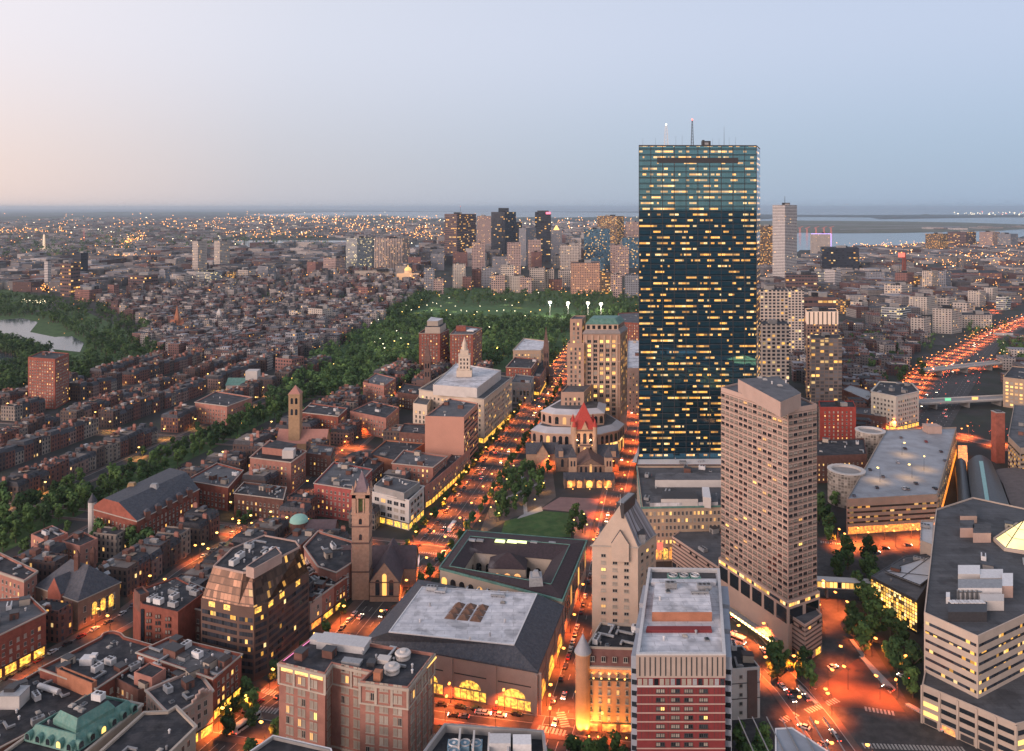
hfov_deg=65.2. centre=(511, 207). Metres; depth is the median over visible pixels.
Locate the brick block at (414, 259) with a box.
[408,255,420,263]
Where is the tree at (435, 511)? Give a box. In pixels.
[430,506,438,517]
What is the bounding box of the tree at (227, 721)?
[219,707,235,736]
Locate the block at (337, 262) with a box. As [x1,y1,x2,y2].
[323,255,344,271]
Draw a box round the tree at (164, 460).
[161,456,169,469]
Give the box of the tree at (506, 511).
[504,508,509,516]
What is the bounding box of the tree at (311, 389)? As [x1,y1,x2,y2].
[306,383,315,397]
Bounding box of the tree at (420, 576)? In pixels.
[417,572,424,579]
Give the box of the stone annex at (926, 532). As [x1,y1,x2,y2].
[920,520,933,555]
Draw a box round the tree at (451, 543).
[447,538,454,549]
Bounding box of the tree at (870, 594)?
[859,584,881,612]
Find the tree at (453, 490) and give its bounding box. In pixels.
[451,485,456,493]
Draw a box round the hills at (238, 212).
[159,212,303,212]
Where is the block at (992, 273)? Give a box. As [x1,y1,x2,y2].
[951,269,1001,278]
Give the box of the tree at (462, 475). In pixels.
[458,472,464,479]
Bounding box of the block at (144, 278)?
[128,272,157,285]
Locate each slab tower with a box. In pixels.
[805,307,837,397]
[810,332,841,411]
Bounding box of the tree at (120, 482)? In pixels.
[112,469,125,491]
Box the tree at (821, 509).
[817,498,826,523]
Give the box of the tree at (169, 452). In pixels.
[165,443,172,456]
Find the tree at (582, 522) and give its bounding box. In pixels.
[576,515,586,532]
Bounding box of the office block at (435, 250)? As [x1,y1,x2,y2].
[423,247,443,252]
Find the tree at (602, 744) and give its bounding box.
[593,736,608,750]
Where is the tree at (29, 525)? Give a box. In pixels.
[22,510,35,536]
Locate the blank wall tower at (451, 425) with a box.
[425,398,477,465]
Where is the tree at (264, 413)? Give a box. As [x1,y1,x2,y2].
[259,409,267,421]
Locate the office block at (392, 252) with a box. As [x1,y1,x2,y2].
[374,236,409,268]
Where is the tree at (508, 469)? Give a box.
[504,467,512,478]
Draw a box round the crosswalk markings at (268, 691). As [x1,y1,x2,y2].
[261,687,277,696]
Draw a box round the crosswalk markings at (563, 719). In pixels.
[556,712,569,726]
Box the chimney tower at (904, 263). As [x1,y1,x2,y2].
[902,253,906,270]
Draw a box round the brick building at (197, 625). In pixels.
[189,581,204,642]
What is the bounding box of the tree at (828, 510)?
[825,504,830,514]
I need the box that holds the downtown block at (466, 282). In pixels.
[462,276,471,289]
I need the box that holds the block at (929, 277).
[922,269,937,286]
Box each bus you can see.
[232,710,260,734]
[447,520,456,531]
[731,631,745,644]
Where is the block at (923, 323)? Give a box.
[911,315,930,332]
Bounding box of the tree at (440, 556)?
[437,551,445,562]
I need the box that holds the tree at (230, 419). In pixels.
[225,414,235,425]
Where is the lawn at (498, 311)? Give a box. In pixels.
[405,307,583,317]
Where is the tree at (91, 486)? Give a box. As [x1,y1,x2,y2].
[85,481,93,489]
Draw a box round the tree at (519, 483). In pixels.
[517,478,522,490]
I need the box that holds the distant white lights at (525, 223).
[28,212,1023,331]
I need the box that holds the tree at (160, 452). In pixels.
[154,444,166,462]
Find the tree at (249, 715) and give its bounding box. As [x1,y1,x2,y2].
[244,705,258,727]
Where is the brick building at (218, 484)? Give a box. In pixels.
[191,463,243,510]
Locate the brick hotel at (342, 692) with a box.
[277,632,436,750]
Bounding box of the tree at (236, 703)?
[229,694,242,717]
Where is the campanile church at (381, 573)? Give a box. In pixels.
[340,471,418,601]
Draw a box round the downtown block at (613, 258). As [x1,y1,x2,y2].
[610,244,622,272]
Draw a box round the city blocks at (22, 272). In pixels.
[0,241,345,291]
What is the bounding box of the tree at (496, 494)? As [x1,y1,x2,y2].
[493,491,501,500]
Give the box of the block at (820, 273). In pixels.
[799,269,824,281]
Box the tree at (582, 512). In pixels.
[577,510,586,518]
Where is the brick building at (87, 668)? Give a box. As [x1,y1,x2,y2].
[38,631,151,696]
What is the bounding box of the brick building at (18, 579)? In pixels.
[0,552,37,600]
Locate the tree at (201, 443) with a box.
[195,437,204,452]
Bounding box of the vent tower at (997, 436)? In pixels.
[991,410,1004,462]
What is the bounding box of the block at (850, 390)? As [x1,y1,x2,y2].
[842,384,871,406]
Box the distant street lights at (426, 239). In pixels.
[0,211,1023,389]
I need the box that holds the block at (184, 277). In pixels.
[176,274,189,281]
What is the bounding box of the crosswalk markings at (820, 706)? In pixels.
[804,698,839,712]
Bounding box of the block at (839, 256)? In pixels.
[820,245,858,269]
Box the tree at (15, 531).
[9,519,21,542]
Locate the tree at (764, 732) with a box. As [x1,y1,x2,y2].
[755,721,772,750]
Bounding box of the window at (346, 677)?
[345,675,348,683]
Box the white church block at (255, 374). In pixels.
[225,369,260,389]
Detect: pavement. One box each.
[0,422,620,468]
[0,427,618,474]
[0,445,347,680]
[2,673,278,720]
[9,501,591,560]
[10,366,334,509]
[10,511,591,572]
[18,395,281,513]
[68,427,274,536]
[116,408,401,632]
[122,384,635,414]
[122,388,634,418]
[196,348,566,750]
[205,732,263,744]
[278,374,566,735]
[434,697,574,718]
[434,718,630,747]
[566,421,638,750]
[736,643,811,739]
[751,629,862,750]
[906,318,1022,381]
[912,427,1007,444]
[919,323,1023,397]
[956,438,1007,450]
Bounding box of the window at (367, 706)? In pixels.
[365,703,369,711]
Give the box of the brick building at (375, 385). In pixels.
[363,373,395,399]
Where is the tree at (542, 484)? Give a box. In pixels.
[539,480,545,488]
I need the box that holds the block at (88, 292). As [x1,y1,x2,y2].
[74,286,101,301]
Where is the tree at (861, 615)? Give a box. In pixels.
[854,612,867,625]
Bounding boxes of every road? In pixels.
[0,423,619,472]
[0,679,274,739]
[8,504,591,569]
[9,380,310,510]
[16,434,370,674]
[23,300,64,312]
[122,385,635,416]
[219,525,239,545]
[378,368,564,377]
[434,703,630,741]
[546,413,638,750]
[730,617,853,750]
[849,317,946,344]
[908,428,1007,449]
[909,319,1023,390]
[989,300,1022,313]
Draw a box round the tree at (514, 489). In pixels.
[510,483,519,494]
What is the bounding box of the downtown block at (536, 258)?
[531,251,541,266]
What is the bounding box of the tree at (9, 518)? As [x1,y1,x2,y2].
[4,510,18,532]
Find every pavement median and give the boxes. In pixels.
[797,685,817,704]
[849,639,864,655]
[859,656,895,692]
[905,703,920,713]
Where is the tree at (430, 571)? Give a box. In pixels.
[425,562,434,576]
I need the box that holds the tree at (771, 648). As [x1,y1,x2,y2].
[765,642,779,666]
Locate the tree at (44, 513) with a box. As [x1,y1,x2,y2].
[37,504,51,528]
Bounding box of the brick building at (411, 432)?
[399,423,424,442]
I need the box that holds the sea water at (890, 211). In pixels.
[323,209,1023,214]
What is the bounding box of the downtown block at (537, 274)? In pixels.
[530,267,543,290]
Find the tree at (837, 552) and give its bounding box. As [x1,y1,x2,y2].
[831,549,845,569]
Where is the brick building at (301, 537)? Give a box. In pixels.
[284,527,315,557]
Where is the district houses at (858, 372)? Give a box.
[789,310,930,426]
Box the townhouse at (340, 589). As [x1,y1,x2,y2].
[309,572,348,612]
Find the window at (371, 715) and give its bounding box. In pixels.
[370,714,374,723]
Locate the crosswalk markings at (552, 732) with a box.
[537,725,565,735]
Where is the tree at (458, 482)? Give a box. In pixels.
[456,478,462,485]
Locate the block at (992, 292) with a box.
[984,287,997,300]
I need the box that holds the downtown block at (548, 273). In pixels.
[544,268,553,288]
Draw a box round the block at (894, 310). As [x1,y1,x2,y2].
[881,303,910,318]
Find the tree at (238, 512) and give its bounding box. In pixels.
[236,510,240,516]
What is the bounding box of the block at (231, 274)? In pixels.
[227,271,235,277]
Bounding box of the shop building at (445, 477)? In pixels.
[425,449,469,507]
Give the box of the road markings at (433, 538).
[210,356,566,750]
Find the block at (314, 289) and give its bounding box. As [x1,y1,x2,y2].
[304,286,320,295]
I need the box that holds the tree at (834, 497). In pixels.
[829,491,839,507]
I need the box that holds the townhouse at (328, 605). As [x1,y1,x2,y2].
[314,580,334,621]
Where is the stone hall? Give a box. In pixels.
[35,546,121,629]
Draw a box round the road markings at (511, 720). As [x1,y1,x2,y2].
[434,710,630,733]
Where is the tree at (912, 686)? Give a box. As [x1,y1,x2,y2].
[901,666,920,697]
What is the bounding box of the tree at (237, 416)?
[233,413,241,423]
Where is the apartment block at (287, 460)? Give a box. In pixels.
[249,440,306,492]
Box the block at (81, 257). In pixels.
[72,251,87,271]
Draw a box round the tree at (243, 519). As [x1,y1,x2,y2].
[239,514,248,524]
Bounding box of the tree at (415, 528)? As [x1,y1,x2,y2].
[412,522,419,536]
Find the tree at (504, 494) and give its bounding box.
[501,488,507,496]
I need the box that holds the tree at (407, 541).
[404,539,410,544]
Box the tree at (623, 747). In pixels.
[619,744,628,750]
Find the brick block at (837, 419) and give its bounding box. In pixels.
[818,401,855,439]
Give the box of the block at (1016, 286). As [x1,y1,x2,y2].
[997,282,1023,290]
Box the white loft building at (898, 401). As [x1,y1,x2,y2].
[870,381,919,428]
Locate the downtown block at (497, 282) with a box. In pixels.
[491,273,504,292]
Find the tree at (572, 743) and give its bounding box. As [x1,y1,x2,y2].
[564,733,583,750]
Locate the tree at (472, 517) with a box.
[469,511,475,522]
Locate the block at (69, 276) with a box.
[60,260,79,296]
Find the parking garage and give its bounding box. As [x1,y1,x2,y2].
[846,423,956,534]
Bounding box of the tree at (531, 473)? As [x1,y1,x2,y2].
[527,468,535,479]
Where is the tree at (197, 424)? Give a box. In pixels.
[195,421,199,429]
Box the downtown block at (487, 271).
[482,266,492,287]
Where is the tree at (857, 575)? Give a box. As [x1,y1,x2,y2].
[850,570,863,581]
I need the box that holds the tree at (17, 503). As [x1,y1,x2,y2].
[11,490,28,515]
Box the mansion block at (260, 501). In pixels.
[233,482,286,518]
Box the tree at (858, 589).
[854,580,868,606]
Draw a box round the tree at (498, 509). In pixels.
[494,505,503,519]
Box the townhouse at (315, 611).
[309,593,323,631]
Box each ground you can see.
[0,209,1023,750]
[0,289,155,372]
[284,288,638,395]
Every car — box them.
[2,673,14,680]
[17,665,29,671]
[32,656,43,662]
[47,648,58,654]
[62,640,72,646]
[76,633,86,638]
[89,626,99,631]
[102,619,112,624]
[117,610,126,615]
[339,624,345,629]
[436,700,447,706]
[447,711,458,717]
[454,703,465,709]
[457,713,469,718]
[471,705,482,710]
[474,708,485,715]
[481,709,491,715]
[490,707,502,712]
[494,711,506,717]
[510,710,522,716]
[550,696,556,703]
[551,717,558,725]
[558,674,564,680]
[561,691,566,699]
[562,662,567,668]
[778,682,786,690]
[787,687,798,692]
[788,694,796,702]
[797,723,810,730]
[802,693,810,701]
[818,740,828,746]
[827,663,838,668]
[832,734,841,741]
[882,685,893,691]
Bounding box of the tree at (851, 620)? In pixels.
[843,611,862,638]
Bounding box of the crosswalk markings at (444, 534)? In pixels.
[431,532,456,537]
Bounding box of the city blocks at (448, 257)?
[396,233,625,276]
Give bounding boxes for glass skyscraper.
[632,119,759,462]
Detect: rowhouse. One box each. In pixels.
[0,387,17,402]
[0,427,18,439]
[0,430,9,443]
[0,442,14,468]
[0,447,5,470]
[0,473,28,500]
[1,394,9,404]
[1,402,22,420]
[6,434,33,461]
[7,424,27,434]
[9,444,23,464]
[10,388,24,398]
[10,399,29,417]
[10,466,39,493]
[12,553,35,564]
[13,387,27,395]
[13,420,35,433]
[16,394,38,414]
[17,543,53,557]
[20,432,41,457]
[21,414,44,430]
[28,551,67,583]
[29,466,49,491]
[31,462,59,484]
[31,535,66,553]
[33,395,44,413]
[34,432,50,454]
[35,425,59,451]
[36,413,52,427]
[39,598,72,642]
[41,457,68,480]
[44,413,60,426]
[51,427,68,448]
[54,455,78,477]
[57,422,75,444]
[59,418,83,441]
[59,451,88,472]
[60,407,83,421]
[68,402,90,416]
[69,371,77,380]
[69,378,86,400]
[72,446,95,470]
[77,418,90,438]
[78,402,96,417]
[78,415,98,436]
[80,442,104,467]
[83,378,98,396]
[83,397,103,417]
[86,374,104,393]
[90,366,106,377]
[90,440,111,463]
[93,524,126,558]
[96,393,116,407]
[96,397,110,407]
[98,363,112,371]
[98,406,119,427]
[98,556,138,596]
[99,375,110,392]
[99,439,119,460]
[103,432,128,457]
[104,369,121,388]
[105,391,122,403]
[107,363,118,370]
[108,376,116,390]
[111,362,123,371]
[112,390,129,400]
[112,546,149,586]
[113,400,133,422]
[114,360,128,370]
[116,427,136,453]
[118,406,126,425]
[119,398,139,419]
[121,389,135,395]
[122,355,138,365]
[122,359,134,366]
[122,369,139,383]
[122,426,143,450]
[126,394,146,417]
[127,365,143,380]
[127,388,141,395]
[131,385,147,395]
[131,544,162,580]
[133,423,151,446]
[134,380,153,390]
[136,535,169,572]
[137,355,148,362]
[138,361,153,378]
[139,364,149,380]
[139,422,157,443]
[145,353,158,357]
[145,388,164,409]
[146,377,163,390]
[146,395,159,412]
[147,382,159,389]
[147,397,152,414]
[148,358,163,374]
[149,351,162,357]
[149,531,180,565]
[152,350,166,358]
[152,374,169,389]
[154,363,158,376]
[156,523,190,558]
[157,357,169,374]
[161,411,183,432]
[163,376,174,386]
[163,386,181,404]
[164,390,175,405]
[165,357,173,372]
[165,393,170,408]
[166,357,178,371]
[168,384,187,401]
[168,405,189,429]
[172,354,182,369]
[172,372,190,383]
[174,380,192,399]
[176,513,208,545]
[176,572,207,587]
[177,352,191,366]
[177,462,203,476]
[178,354,187,367]
[179,402,196,427]
[183,366,199,377]
[184,376,202,395]
[184,502,219,539]
[184,563,211,579]
[186,381,198,397]
[188,350,200,364]
[192,352,195,365]
[193,562,214,568]
[194,365,209,377]
[197,361,213,371]
[198,376,207,393]
[200,457,222,468]
[203,551,226,562]
[205,372,222,388]
[205,450,232,461]
[206,356,223,367]
[207,360,218,369]
[210,368,226,386]
[211,546,231,552]
[214,366,231,378]
[217,357,231,364]
[219,365,235,377]
[220,354,235,364]
[220,454,246,473]
[225,363,240,377]
[226,353,238,362]
[227,387,243,394]
[227,451,246,457]
[227,542,243,546]
[230,386,248,395]
[231,525,263,542]
[232,350,246,356]
[233,434,259,463]
[234,363,244,377]
[236,359,252,368]
[236,363,248,370]
[240,380,258,399]
[241,430,265,442]
[242,467,272,484]
[243,384,253,399]
[245,358,260,368]
[246,358,256,368]
[247,529,275,536]
[248,441,267,467]
[248,519,282,537]
[249,379,262,397]
[251,428,270,440]
[252,354,268,370]
[256,465,278,485]
[257,372,276,391]
[259,514,288,537]
[261,427,278,438]
[271,351,278,366]
[275,369,292,384]
[275,421,287,429]
[278,501,311,522]
[280,367,295,377]
[280,415,287,421]
[284,363,299,371]
[287,489,316,518]
[302,416,315,428]
[304,358,318,371]
[304,415,320,428]
[306,437,328,450]
[308,356,324,370]
[310,399,329,404]
[316,355,326,360]
[319,525,348,538]
[323,394,341,402]
[329,391,344,398]
[331,424,353,444]
[333,402,349,418]
[335,387,353,393]
[335,458,356,465]
[338,421,356,441]
[338,455,362,465]
[339,398,357,410]
[340,418,361,438]
[341,384,356,393]
[343,392,361,406]
[347,451,373,458]
[349,384,360,393]
[349,503,379,529]
[350,391,366,404]
[373,367,390,374]
[373,396,391,404]
[380,364,395,369]
[381,466,410,479]
[382,394,398,406]
[383,426,401,441]
[384,362,398,366]
[386,374,398,390]
[391,367,407,384]
[395,358,409,363]
[397,364,411,381]
[402,363,414,374]
[408,362,419,374]
[412,375,423,384]
[420,369,435,378]
[431,361,446,372]
[431,368,441,375]
[439,359,450,369]
[476,360,492,368]
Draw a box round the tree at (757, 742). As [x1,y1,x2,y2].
[752,735,769,750]
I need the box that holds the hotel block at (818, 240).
[810,232,830,253]
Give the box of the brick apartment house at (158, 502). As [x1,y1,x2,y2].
[88,468,199,547]
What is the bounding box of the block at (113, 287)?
[108,283,118,294]
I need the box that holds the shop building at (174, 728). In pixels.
[99,705,197,750]
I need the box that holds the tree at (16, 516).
[8,514,22,529]
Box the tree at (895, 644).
[886,635,904,671]
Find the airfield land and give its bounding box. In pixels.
[760,221,1023,232]
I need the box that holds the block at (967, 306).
[952,300,974,311]
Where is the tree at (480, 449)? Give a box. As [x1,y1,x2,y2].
[478,446,483,456]
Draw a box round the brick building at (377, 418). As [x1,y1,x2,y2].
[350,401,398,437]
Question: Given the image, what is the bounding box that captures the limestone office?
[413,337,512,443]
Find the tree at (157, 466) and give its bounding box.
[151,459,162,473]
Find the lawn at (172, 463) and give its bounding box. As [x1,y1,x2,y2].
[0,372,364,552]
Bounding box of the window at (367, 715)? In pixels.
[365,714,369,722]
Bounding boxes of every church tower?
[170,307,183,325]
[276,385,330,449]
[416,340,431,385]
[543,330,553,384]
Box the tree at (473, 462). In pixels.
[470,458,475,466]
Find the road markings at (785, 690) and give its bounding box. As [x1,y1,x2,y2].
[732,618,827,749]
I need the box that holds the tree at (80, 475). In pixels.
[75,467,85,482]
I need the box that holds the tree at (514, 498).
[511,495,518,500]
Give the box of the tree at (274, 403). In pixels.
[271,400,279,415]
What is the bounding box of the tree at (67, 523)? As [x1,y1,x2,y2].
[64,520,71,531]
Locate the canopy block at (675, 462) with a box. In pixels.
[636,456,720,476]
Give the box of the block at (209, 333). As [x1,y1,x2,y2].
[202,332,213,336]
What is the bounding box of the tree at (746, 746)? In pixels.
[740,741,758,750]
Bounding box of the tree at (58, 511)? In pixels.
[53,503,65,521]
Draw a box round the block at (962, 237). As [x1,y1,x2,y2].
[948,231,975,244]
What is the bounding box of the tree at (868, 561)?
[862,553,879,575]
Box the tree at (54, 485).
[48,480,60,491]
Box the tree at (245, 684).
[239,675,252,699]
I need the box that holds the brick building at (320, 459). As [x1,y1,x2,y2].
[306,443,334,476]
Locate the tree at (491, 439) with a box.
[488,435,494,443]
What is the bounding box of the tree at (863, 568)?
[859,559,866,575]
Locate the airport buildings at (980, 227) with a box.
[922,226,1023,229]
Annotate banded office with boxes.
[924,497,1023,698]
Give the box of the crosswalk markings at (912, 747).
[862,743,964,750]
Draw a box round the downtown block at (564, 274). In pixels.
[558,269,569,286]
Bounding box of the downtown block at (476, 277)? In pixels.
[472,268,480,286]
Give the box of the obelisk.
[42,235,45,249]
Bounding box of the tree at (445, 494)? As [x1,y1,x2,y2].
[442,490,447,499]
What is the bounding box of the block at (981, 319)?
[962,310,991,327]
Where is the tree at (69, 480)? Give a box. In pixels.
[59,472,76,490]
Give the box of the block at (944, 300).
[937,295,956,306]
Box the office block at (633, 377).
[627,340,638,412]
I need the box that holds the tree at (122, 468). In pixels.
[120,464,128,478]
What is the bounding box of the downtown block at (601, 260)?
[591,256,604,270]
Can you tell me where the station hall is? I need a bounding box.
[955,445,1023,507]
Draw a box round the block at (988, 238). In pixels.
[979,231,999,244]
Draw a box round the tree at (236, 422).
[233,419,239,433]
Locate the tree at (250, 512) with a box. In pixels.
[246,510,252,520]
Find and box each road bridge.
[919,394,1002,409]
[920,360,1001,375]
[993,333,1012,335]
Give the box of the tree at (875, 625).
[865,614,880,645]
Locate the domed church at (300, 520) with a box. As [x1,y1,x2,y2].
[289,513,338,532]
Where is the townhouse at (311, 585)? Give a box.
[309,576,313,592]
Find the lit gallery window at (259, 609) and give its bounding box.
[255,606,261,613]
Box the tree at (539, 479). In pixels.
[535,475,544,483]
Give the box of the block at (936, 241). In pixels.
[925,233,947,248]
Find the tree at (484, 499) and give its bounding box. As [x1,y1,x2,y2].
[481,495,488,502]
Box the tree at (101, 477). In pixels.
[96,472,106,488]
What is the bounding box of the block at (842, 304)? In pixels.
[836,298,849,313]
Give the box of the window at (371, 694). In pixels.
[370,692,373,701]
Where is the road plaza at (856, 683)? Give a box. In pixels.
[816,657,904,711]
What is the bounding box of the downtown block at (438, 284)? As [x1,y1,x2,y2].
[434,278,443,293]
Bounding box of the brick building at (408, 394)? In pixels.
[397,383,421,409]
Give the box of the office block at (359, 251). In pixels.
[346,236,371,268]
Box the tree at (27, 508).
[21,505,38,518]
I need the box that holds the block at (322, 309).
[308,304,332,316]
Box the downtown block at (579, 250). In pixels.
[575,242,580,259]
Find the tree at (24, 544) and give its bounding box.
[18,536,30,553]
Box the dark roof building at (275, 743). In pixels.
[250,735,331,750]
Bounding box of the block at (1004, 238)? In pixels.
[997,232,1017,245]
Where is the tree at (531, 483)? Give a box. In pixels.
[527,479,533,490]
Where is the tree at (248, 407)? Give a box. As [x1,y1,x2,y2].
[244,402,253,413]
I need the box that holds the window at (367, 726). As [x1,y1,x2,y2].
[365,724,369,733]
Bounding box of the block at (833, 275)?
[825,268,840,285]
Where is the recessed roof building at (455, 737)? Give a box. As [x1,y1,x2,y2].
[423,723,546,750]
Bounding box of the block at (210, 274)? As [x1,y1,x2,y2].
[196,269,221,281]
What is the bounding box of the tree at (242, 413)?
[237,410,246,419]
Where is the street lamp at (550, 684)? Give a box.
[546,683,551,705]
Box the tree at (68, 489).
[55,487,71,507]
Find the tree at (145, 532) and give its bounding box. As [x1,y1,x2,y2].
[133,528,153,539]
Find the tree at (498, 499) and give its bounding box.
[495,494,501,506]
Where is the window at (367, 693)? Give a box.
[365,692,369,700]
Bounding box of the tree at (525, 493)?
[520,486,528,497]
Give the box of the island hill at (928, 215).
[914,214,945,215]
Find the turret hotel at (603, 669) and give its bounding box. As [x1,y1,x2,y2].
[574,622,635,738]
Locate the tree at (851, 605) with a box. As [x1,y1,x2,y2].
[844,600,858,615]
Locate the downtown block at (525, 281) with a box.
[520,276,531,292]
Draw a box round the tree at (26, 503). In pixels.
[20,502,30,519]
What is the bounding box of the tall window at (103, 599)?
[101,598,104,610]
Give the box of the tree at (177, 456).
[173,448,183,464]
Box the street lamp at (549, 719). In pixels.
[549,706,550,734]
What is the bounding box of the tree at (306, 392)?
[302,389,308,400]
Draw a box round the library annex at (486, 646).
[368,579,564,715]
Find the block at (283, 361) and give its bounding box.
[275,355,303,371]
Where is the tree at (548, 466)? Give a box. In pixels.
[545,459,551,472]
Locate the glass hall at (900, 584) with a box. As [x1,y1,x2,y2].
[871,554,929,633]
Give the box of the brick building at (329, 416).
[302,403,347,431]
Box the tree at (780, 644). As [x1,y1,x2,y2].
[768,636,783,651]
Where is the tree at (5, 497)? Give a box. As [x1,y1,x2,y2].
[0,486,12,505]
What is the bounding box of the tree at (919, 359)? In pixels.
[916,357,922,364]
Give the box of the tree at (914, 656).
[900,640,923,670]
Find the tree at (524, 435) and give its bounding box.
[522,432,526,440]
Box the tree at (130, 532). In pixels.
[124,524,136,546]
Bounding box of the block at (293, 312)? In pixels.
[289,309,303,315]
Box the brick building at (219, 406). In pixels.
[194,391,252,425]
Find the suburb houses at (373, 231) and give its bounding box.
[0,216,625,257]
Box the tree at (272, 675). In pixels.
[268,659,277,681]
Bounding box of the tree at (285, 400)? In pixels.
[283,396,287,410]
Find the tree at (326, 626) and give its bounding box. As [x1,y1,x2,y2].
[321,617,330,631]
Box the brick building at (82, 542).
[62,530,97,564]
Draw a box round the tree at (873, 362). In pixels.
[867,358,875,366]
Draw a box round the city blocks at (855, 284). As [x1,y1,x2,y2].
[760,256,1023,317]
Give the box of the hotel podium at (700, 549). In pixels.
[672,526,821,659]
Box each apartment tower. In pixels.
[28,351,68,408]
[192,239,206,269]
[214,239,229,264]
[571,260,599,293]
[600,271,611,293]
[611,273,621,297]
[625,273,638,297]
[631,567,731,750]
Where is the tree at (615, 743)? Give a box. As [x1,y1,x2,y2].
[609,728,621,750]
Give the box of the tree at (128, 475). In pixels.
[122,470,134,486]
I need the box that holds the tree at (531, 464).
[527,462,535,471]
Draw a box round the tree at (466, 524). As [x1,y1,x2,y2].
[463,520,470,529]
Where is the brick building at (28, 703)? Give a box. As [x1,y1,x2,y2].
[0,670,86,750]
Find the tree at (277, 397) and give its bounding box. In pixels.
[274,393,280,405]
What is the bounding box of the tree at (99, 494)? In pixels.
[91,486,104,501]
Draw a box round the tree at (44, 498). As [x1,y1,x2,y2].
[40,493,48,503]
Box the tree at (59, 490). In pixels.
[56,485,67,501]
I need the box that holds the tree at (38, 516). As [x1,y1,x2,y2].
[35,503,44,520]
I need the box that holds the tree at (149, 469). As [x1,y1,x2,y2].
[142,462,153,477]
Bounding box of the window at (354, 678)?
[353,677,356,685]
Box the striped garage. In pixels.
[1008,404,1023,468]
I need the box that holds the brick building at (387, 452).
[371,440,424,472]
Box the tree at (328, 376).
[324,373,331,381]
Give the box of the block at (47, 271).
[44,260,50,285]
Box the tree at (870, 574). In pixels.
[867,572,873,581]
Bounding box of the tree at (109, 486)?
[101,478,116,495]
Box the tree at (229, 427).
[225,424,234,436]
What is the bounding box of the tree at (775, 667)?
[767,658,785,680]
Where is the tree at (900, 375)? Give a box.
[896,370,905,381]
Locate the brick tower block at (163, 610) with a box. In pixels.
[133,577,203,643]
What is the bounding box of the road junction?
[732,530,982,750]
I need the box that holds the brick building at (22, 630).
[0,595,47,677]
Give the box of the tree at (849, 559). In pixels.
[841,549,854,569]
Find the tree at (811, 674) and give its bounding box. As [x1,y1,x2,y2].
[804,660,818,688]
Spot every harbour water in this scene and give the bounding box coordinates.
[255,212,638,217]
[552,222,625,225]
[760,217,1023,251]
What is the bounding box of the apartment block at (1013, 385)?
[1003,366,1023,407]
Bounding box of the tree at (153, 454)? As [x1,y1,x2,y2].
[148,450,157,462]
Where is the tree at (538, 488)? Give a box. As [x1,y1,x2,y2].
[535,484,542,496]
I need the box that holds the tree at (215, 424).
[211,420,219,431]
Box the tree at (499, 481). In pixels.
[496,476,502,485]
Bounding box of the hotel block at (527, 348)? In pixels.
[512,338,548,363]
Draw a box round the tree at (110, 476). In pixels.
[106,465,119,481]
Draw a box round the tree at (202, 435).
[194,427,205,440]
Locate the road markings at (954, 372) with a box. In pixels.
[919,332,996,424]
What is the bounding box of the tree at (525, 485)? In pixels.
[521,482,529,489]
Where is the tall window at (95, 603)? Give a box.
[92,602,96,614]
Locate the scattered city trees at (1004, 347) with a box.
[847,319,1023,376]
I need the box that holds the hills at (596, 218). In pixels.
[558,217,638,218]
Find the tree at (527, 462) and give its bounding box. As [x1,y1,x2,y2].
[525,460,532,469]
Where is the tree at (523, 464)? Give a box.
[520,461,526,471]
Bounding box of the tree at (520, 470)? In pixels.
[516,465,523,477]
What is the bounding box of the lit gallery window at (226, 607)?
[224,604,229,610]
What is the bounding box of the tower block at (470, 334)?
[450,325,481,366]
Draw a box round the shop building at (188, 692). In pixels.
[144,665,214,742]
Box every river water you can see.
[0,318,83,364]
[231,241,345,246]
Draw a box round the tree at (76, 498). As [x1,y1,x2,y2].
[66,491,82,515]
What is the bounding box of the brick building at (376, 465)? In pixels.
[360,457,383,487]
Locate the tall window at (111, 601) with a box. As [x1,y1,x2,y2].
[109,594,113,606]
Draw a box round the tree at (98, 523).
[89,518,108,535]
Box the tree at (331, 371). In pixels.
[327,367,333,374]
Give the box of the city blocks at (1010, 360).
[996,333,1023,381]
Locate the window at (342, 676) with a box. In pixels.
[341,674,344,683]
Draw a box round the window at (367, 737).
[365,735,369,744]
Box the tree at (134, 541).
[129,534,144,546]
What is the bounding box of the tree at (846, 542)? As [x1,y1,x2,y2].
[839,534,855,555]
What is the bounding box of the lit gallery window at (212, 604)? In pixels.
[209,601,214,606]
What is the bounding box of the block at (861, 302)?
[850,300,867,305]
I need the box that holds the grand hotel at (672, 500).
[636,464,720,560]
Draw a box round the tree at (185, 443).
[180,435,190,450]
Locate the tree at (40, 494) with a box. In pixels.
[36,490,43,498]
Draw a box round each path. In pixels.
[506,481,544,498]
[517,506,542,518]
[521,476,527,513]
[800,224,959,226]
[840,226,999,229]
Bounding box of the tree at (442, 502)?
[439,496,445,509]
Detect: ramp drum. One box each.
[827,463,865,507]
[855,426,885,461]
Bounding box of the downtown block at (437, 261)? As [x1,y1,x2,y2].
[431,253,443,269]
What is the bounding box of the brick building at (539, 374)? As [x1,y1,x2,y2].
[532,360,545,395]
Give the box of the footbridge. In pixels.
[817,576,870,597]
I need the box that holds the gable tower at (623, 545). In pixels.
[590,492,657,634]
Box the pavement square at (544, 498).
[480,468,555,530]
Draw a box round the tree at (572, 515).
[568,509,575,520]
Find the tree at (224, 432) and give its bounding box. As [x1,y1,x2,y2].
[218,425,229,439]
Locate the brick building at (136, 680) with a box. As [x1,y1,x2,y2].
[113,656,185,711]
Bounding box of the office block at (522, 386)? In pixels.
[512,374,533,404]
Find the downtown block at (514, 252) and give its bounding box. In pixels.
[507,241,520,273]
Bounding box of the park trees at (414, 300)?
[383,286,638,333]

